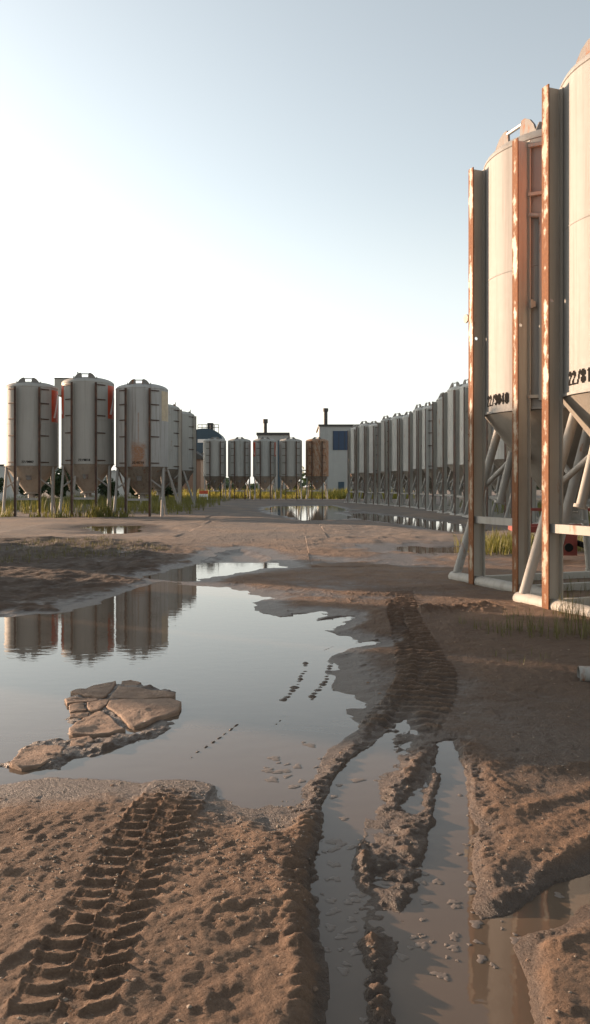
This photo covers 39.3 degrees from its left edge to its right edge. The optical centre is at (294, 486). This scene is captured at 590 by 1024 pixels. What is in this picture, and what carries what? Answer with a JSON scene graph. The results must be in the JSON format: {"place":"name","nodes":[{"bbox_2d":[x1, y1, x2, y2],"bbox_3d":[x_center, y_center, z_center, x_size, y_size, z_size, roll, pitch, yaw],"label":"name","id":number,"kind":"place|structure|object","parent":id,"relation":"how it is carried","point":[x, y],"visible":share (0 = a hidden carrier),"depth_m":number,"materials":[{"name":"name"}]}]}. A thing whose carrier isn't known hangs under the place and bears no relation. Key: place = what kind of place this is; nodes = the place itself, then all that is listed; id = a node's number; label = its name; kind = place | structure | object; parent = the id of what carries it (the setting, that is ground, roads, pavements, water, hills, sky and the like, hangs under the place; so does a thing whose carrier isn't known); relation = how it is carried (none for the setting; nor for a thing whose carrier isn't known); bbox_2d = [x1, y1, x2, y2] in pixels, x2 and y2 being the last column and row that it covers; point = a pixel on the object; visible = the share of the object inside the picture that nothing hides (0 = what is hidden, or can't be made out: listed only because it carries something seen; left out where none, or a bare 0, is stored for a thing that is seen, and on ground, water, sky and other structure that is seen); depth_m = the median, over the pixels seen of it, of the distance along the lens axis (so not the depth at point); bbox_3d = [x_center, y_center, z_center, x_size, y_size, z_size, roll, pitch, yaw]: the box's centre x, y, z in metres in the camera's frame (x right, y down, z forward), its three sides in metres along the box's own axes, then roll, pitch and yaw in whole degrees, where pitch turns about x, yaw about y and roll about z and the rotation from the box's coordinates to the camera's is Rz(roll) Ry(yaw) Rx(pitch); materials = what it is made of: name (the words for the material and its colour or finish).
{"place":"outdoors","nodes":[
{"label":"outdoors","id":0,"kind":"place"},
{"bbox_2d":[0,492,230,517],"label":"grass","id":1,"kind":"structure","parent":0,"point":[95,511],"depth_m":47.14,"materials":[{"name":"green plant"}]},
{"bbox_2d":[147,487,414,498],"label":"meadow","id":2,"kind":"structure","parent":0,"point":[338,494],"depth_m":93.50,"materials":[{"name":"green plant"}]},
{"bbox_2d":[0,487,589,1023],"bbox_3d":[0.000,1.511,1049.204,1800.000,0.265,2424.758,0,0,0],"label":"ground","id":3,"kind":"structure","parent":0,"point":[364,575],"depth_m":3.86,"materials":[{"name":"brown soil"}]},
{"bbox_2d":[0,477,3,492],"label":"bush","id":4,"kind":"object","parent":3,"relation":"on","point":[1,483],"visible":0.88,"depth_m":66.49,"materials":[{"name":"green plant"}]},
{"bbox_2d":[0,464,27,500],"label":"shed","id":5,"kind":"structure","parent":3,"relation":"on","point":[9,491],"depth_m":80.00,"materials":[{"name":"grey metal"}]},
{"bbox_2d":[2,377,57,515],"bbox_3d":[-12.941,-1.780,40.542,2.560,6.860,2.687,0,0,-9],"label":"silo","id":6,"kind":"object","parent":3,"relation":"on","point":[31,437],"visible":0.95,"depth_m":39.51,"materials":[{"name":"paint"}]},
{"bbox_2d":[18,480,47,496],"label":"bush","id":7,"kind":"object","parent":3,"relation":"on","point":[43,489],"visible":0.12,"depth_m":67.25,"materials":[{"name":"green plant"}]},
{"bbox_2d":[9,745,64,770],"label":"crust slab","id":8,"kind":"structure","parent":3,"relation":"on","point":[30,758],"depth_m":4.59,"materials":[{"name":"brown soil"}]},
{"bbox_2d":[46,467,78,502],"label":"bush","id":9,"kind":"object","parent":3,"relation":"on","point":[58,484],"visible":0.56,"depth_m":65.24,"materials":[{"name":"green plant"}]},
{"bbox_2d":[54,372,84,498],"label":"silo","id":10,"kind":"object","parent":3,"relation":"on","point":[57,382],"depth_m":95.00,"materials":[{"name":"paint"}]},
{"bbox_2d":[69,703,86,713],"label":"crust slab","id":11,"kind":"structure","parent":3,"relation":"on","point":[76,707],"depth_m":5.63,"materials":[{"name":"brown soil"}]},
{"bbox_2d":[70,712,88,718],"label":"crust slab","id":12,"kind":"structure","parent":3,"relation":"on","point":[79,715],"depth_m":5.46,"materials":[{"name":"brown soil"}]},
{"bbox_2d":[65,697,97,705],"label":"crust slab","id":13,"kind":"structure","parent":3,"relation":"on","point":[69,701],"depth_m":5.82,"materials":[{"name":"brown stone"}]},
{"bbox_2d":[70,736,93,746],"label":"crust slab","id":14,"kind":"structure","parent":3,"relation":"on","point":[81,741],"depth_m":4.88,"materials":[{"name":"brown soil"}]},
{"bbox_2d":[59,373,114,515],"bbox_3d":[-10.114,-1.882,40.342,2.560,7.066,2.687,0,0,-6],"label":"silo","id":15,"kind":"object","parent":3,"relation":"on","point":[87,434],"visible":0.96,"depth_m":39.32,"materials":[{"name":"paint"}]},
{"bbox_2d":[70,681,115,698],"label":"crust slab","id":16,"kind":"structure","parent":3,"relation":"on","point":[101,691],"depth_m":6.06,"materials":[{"name":"brown stone"}]},
{"bbox_2d":[69,711,125,737],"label":"crust slab","id":17,"kind":"structure","parent":3,"relation":"on","point":[98,724],"depth_m":5.15,"materials":[{"name":"brown stone"}]},
{"bbox_2d":[87,699,109,712],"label":"crust slab","id":18,"kind":"structure","parent":3,"relation":"on","point":[95,706],"depth_m":5.68,"materials":[{"name":"brown stone"}]},
{"bbox_2d":[98,477,119,497],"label":"bush","id":19,"kind":"object","parent":3,"relation":"on","point":[101,486],"visible":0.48,"depth_m":69.67,"materials":[{"name":"green plant"}]},
{"bbox_2d":[80,525,143,533],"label":"puddle","id":20,"kind":"object","parent":3,"relation":"on","point":[114,529],"visible":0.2,"depth_m":30.06,"materials":[{"name":"liquid"}]},
{"bbox_2d":[92,470,134,498],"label":"site cabin","id":21,"kind":"object","parent":3,"relation":"on","point":[113,476],"visible":0.07,"depth_m":90.00,"materials":[{"name":"metal"}]},
{"bbox_2d":[121,680,140,685],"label":"crust slab","id":22,"kind":"structure","parent":3,"relation":"on","point":[129,682],"depth_m":6.37,"materials":[{"name":"brown soil"}]},
{"bbox_2d":[113,379,167,516],"bbox_3d":[-7.418,-1.712,40.041,2.560,6.723,2.687,0,0,-2],"label":"silo","id":23,"kind":"object","parent":3,"relation":"on","point":[141,466],"visible":0.94,"depth_m":39.02,"materials":[{"name":"paint"}]},
{"bbox_2d":[129,486,152,495],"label":"bush","id":24,"kind":"object","parent":3,"relation":"on","point":[132,492],"visible":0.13,"depth_m":70.32,"materials":[{"name":"green plant"}]},
{"bbox_2d":[108,686,175,698],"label":"crust slab","id":25,"kind":"structure","parent":3,"relation":"on","point":[122,692],"depth_m":5.98,"materials":[{"name":"brown soil"}]},
{"bbox_2d":[106,698,181,729],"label":"crust slab","id":26,"kind":"structure","parent":3,"relation":"on","point":[134,714],"depth_m":5.53,"materials":[{"name":"brown stone"}]},
{"bbox_2d":[140,402,181,508],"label":"silo","id":27,"kind":"object","parent":3,"relation":"on","point":[174,440],"visible":0.41,"depth_m":51.40,"materials":[{"name":"paint"}]},
{"bbox_2d":[165,486,173,498],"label":"bush","id":28,"kind":"object","parent":3,"relation":"on","point":[168,491],"visible":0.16,"depth_m":73.81,"materials":[{"name":"green plant"}]},
{"bbox_2d":[135,451,205,496],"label":"shed","id":29,"kind":"structure","parent":3,"relation":"on","point":[199,472],"depth_m":106.00,"materials":[{"name":"grey metal"}]},
{"bbox_2d":[159,409,195,506],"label":"silo","id":30,"kind":"object","parent":3,"relation":"on","point":[188,443],"visible":0.44,"depth_m":56.46,"materials":[{"name":"paint"}]},
{"bbox_2d":[199,491,207,498],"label":"barrier","id":31,"kind":"object","parent":3,"relation":"on","point":[202,493],"visible":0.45,"depth_m":85.95,"materials":[{"name":"red paint"}]},
{"bbox_2d":[196,423,224,489],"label":"batching plant","id":32,"kind":"object","parent":3,"relation":"on","point":[208,431],"visible":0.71,"depth_m":118.00,"materials":[{"name":"blue metal"}]},
{"bbox_2d":[203,437,225,499],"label":"silo","id":33,"kind":"object","parent":3,"relation":"on","point":[214,462],"visible":0.96,"depth_m":88.91,"materials":[{"name":"paint"}]},
{"bbox_2d":[228,437,251,499],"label":"silo","id":34,"kind":"object","parent":3,"relation":"on","point":[239,462],"visible":0.96,"depth_m":88.91,"materials":[{"name":"paint"}]},
{"bbox_2d":[253,437,276,499],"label":"silo","id":35,"kind":"object","parent":3,"relation":"on","point":[264,462],"visible":0.98,"depth_m":88.91,"materials":[{"name":"paint"}]},
{"bbox_2d":[256,419,289,491],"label":"workshop","id":36,"kind":"structure","parent":3,"relation":"on","point":[277,437],"depth_m":122.00,"materials":[{"name":"white metal"}]},
{"bbox_2d":[278,440,282,490],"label":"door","id":37,"kind":"structure","parent":36,"relation":"in","point":[278,440],"depth_m":121.93,"materials":[{"name":"metal"}]},
{"bbox_2d":[0,587,569,1004],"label":"mud clods","id":38,"kind":"object","parent":3,"relation":"on","point":[180,937],"visible":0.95,"depth_m":2.69,"materials":[{"name":"brown soil"}]},
{"bbox_2d":[279,437,301,499],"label":"silo","id":39,"kind":"object","parent":3,"relation":"on","point":[290,462],"visible":0.98,"depth_m":88.93,"materials":[{"name":"paint"}]},
{"bbox_2d":[46,466,539,489],"bbox_3d":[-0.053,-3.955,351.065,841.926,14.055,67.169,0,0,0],"label":"distant wood","id":40,"kind":"object","parent":3,"relation":"on","point":[303,480],"visible":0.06,"depth_m":326.08,"materials":[{"name":"green plant"}]},
{"bbox_2d":[0,563,589,1023],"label":"puddle","id":41,"kind":"object","parent":3,"relation":"on","point":[220,661],"visible":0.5,"depth_m":4.85,"materials":[{"name":"liquid"}]},
{"bbox_2d":[261,741,564,1022],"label":"foam","id":42,"kind":"object","parent":41,"relation":"on","point":[476,924],"visible":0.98,"depth_m":3.02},
{"bbox_2d":[0,534,589,664],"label":"grass","id":43,"kind":"structure","parent":3,"relation":"on","point":[585,629],"depth_m":8.99,"materials":[{"name":"green plant"}]},
{"bbox_2d":[0,571,589,1023],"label":"pebbles","id":44,"kind":"object","parent":3,"relation":"on","point":[226,855],"visible":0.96,"depth_m":3.29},
{"bbox_2d":[306,437,328,499],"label":"silo","id":45,"kind":"object","parent":3,"relation":"on","point":[317,461],"visible":0.98,"depth_m":88.95,"materials":[{"name":"paint"}]},
{"bbox_2d":[263,505,384,520],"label":"puddle","id":46,"kind":"object","parent":3,"relation":"on","point":[312,512],"visible":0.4,"depth_m":46.31,"materials":[{"name":"liquid"}]},
{"bbox_2d":[316,408,392,492],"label":"industrial hall","id":47,"kind":"structure","parent":3,"relation":"on","point":[335,436],"depth_m":125.00,"materials":[{"name":"white paint"}]},
{"bbox_2d":[333,431,347,449],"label":"window","id":48,"kind":"structure","parent":47,"relation":"in","point":[340,438],"depth_m":124.94,"materials":[{"name":"blue glass"}]},
{"bbox_2d":[338,482,343,490],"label":"door","id":49,"kind":"structure","parent":47,"relation":"in","point":[340,484],"depth_m":124.94,"materials":[{"name":"blue metal"}]},
{"bbox_2d":[350,474,363,498],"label":"silo","id":50,"kind":"object","parent":3,"relation":"on","point":[352,487],"visible":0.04,"depth_m":90.85,"materials":[{"name":"paint"}]},
{"bbox_2d":[344,424,382,502],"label":"silo","id":51,"kind":"object","parent":3,"relation":"on","point":[352,451],"visible":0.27,"depth_m":71.25,"materials":[{"name":"paint"}]},
{"bbox_2d":[352,421,393,502],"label":"silo","id":52,"kind":"object","parent":3,"relation":"on","point":[361,449],"visible":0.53,"depth_m":68.51,"materials":[{"name":"paint"}]},
{"bbox_2d":[362,421,405,503],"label":"silo","id":53,"kind":"object","parent":3,"relation":"on","point":[371,449],"visible":0.43,"depth_m":65.64,"materials":[{"name":"paint"}]},
{"bbox_2d":[374,415,415,504],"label":"silo","id":54,"kind":"object","parent":3,"relation":"on","point":[382,446],"visible":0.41,"depth_m":63.03,"materials":[{"name":"paint"}]},
{"bbox_2d":[383,413,429,505],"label":"silo","id":55,"kind":"object","parent":3,"relation":"on","point":[393,445],"visible":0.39,"depth_m":60.49,"materials":[{"name":"paint"}]},
{"bbox_2d":[366,513,465,532],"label":"puddle","id":56,"kind":"object","parent":3,"relation":"on","point":[438,525],"visible":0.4,"depth_m":33.96,"materials":[{"name":"liquid"}]},
{"bbox_2d":[394,411,441,506],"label":"silo","id":57,"kind":"object","parent":3,"relation":"on","point":[404,444],"visible":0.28,"depth_m":57.78,"materials":[{"name":"paint"}]},
{"bbox_2d":[406,404,452,507],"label":"silo","id":58,"kind":"object","parent":3,"relation":"on","point":[413,439],"visible":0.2,"depth_m":54.94,"materials":[{"name":"paint"}]},
{"bbox_2d":[415,402,462,509],"bbox_3d":[9.261,-1.877,52.150,2.687,6.813,2.560,0,0,-14],"label":"silo","id":59,"kind":"object","parent":3,"relation":"on","point":[425,439],"visible":0.43,"depth_m":51.70,"materials":[{"name":"paint"}]},
{"bbox_2d":[392,546,488,554],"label":"puddle","id":60,"kind":"object","parent":3,"relation":"on","point":[421,550],"visible":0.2,"depth_m":20.04,"materials":[{"name":"liquid"}]},
{"bbox_2d":[427,392,462,511],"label":"silo","id":61,"kind":"object","parent":3,"relation":"on","point":[437,434],"visible":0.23,"depth_m":46.79,"materials":[{"name":"paint"}]},
{"bbox_2d":[437,382,503,513],"bbox_3d":[9.264,-1.959,43.542,2.687,6.979,2.560,0,0,-19],"label":"silo","id":62,"kind":"object","parent":3,"relation":"on","point":[448,427],"visible":0.22,"depth_m":43.52,"materials":[{"name":"paint"}]},
{"bbox_2d":[450,379,510,515],"bbox_3d":[9.300,-1.848,40.409,2.687,6.756,2.560,0,0,-12],"label":"silo","id":63,"kind":"object","parent":3,"relation":"on","point":[461,426],"visible":0.2,"depth_m":40.31,"materials":[{"name":"paint"}]},
{"bbox_2d":[462,418,539,517],"bbox_3d":[9.387,-1.910,37.533,2.687,6.881,2.560,0,0,-19],"label":"silo","id":64,"kind":"object","parent":3,"relation":"on","point":[494,484],"visible":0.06,"depth_m":36.77,"materials":[{"name":"paint"}]},
{"bbox_2d":[485,419,538,520],"bbox_3d":[9.527,-1.938,34.874,2.687,6.937,2.560,0,0,-27],"label":"silo","id":65,"kind":"object","parent":3,"relation":"on","point":[503,449],"visible":0.06,"depth_m":34.73,"materials":[{"name":"paint"}]},
{"bbox_2d":[448,118,589,595],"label":"silo","id":66,"kind":"object","parent":3,"relation":"on","point":[502,318],"visible":0.61,"depth_m":11.95,"materials":[{"name":"paint"}]},
{"bbox_2d":[504,471,589,523],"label":"silo","id":67,"kind":"object","parent":3,"relation":"on","point":[533,500],"visible":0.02,"depth_m":31.03,"materials":[{"name":"paint"}]},
{"bbox_2d":[508,508,589,555],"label":"trailer","id":68,"kind":"object","parent":3,"relation":"on","point":[571,543],"visible":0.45,"depth_m":16.57,"materials":[{"name":"red paint"}]},
{"bbox_2d":[513,38,589,616],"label":"silo","id":69,"kind":"object","parent":3,"relation":"on","point":[566,239],"visible":0.98,"depth_m":9.96,"materials":[{"name":"paint"}]},
{"bbox_2d":[577,666,589,681],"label":"pipe","id":70,"kind":"object","parent":3,"relation":"on","point":[583,673],"visible":0.93,"depth_m":6.30,"materials":[{"name":"metal"}]},
{"bbox_2d":[0,0,589,486],"label":"sky","id":71,"kind":"structure","parent":0,"point":[251,212],"materials":[{"name":"white"}]},
{"bbox_2d":[449,499,589,554],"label":"grass","id":72,"kind":"structure","parent":0,"point":[497,544],"depth_m":19.41,"materials":[{"name":"green plant"}]}
]}

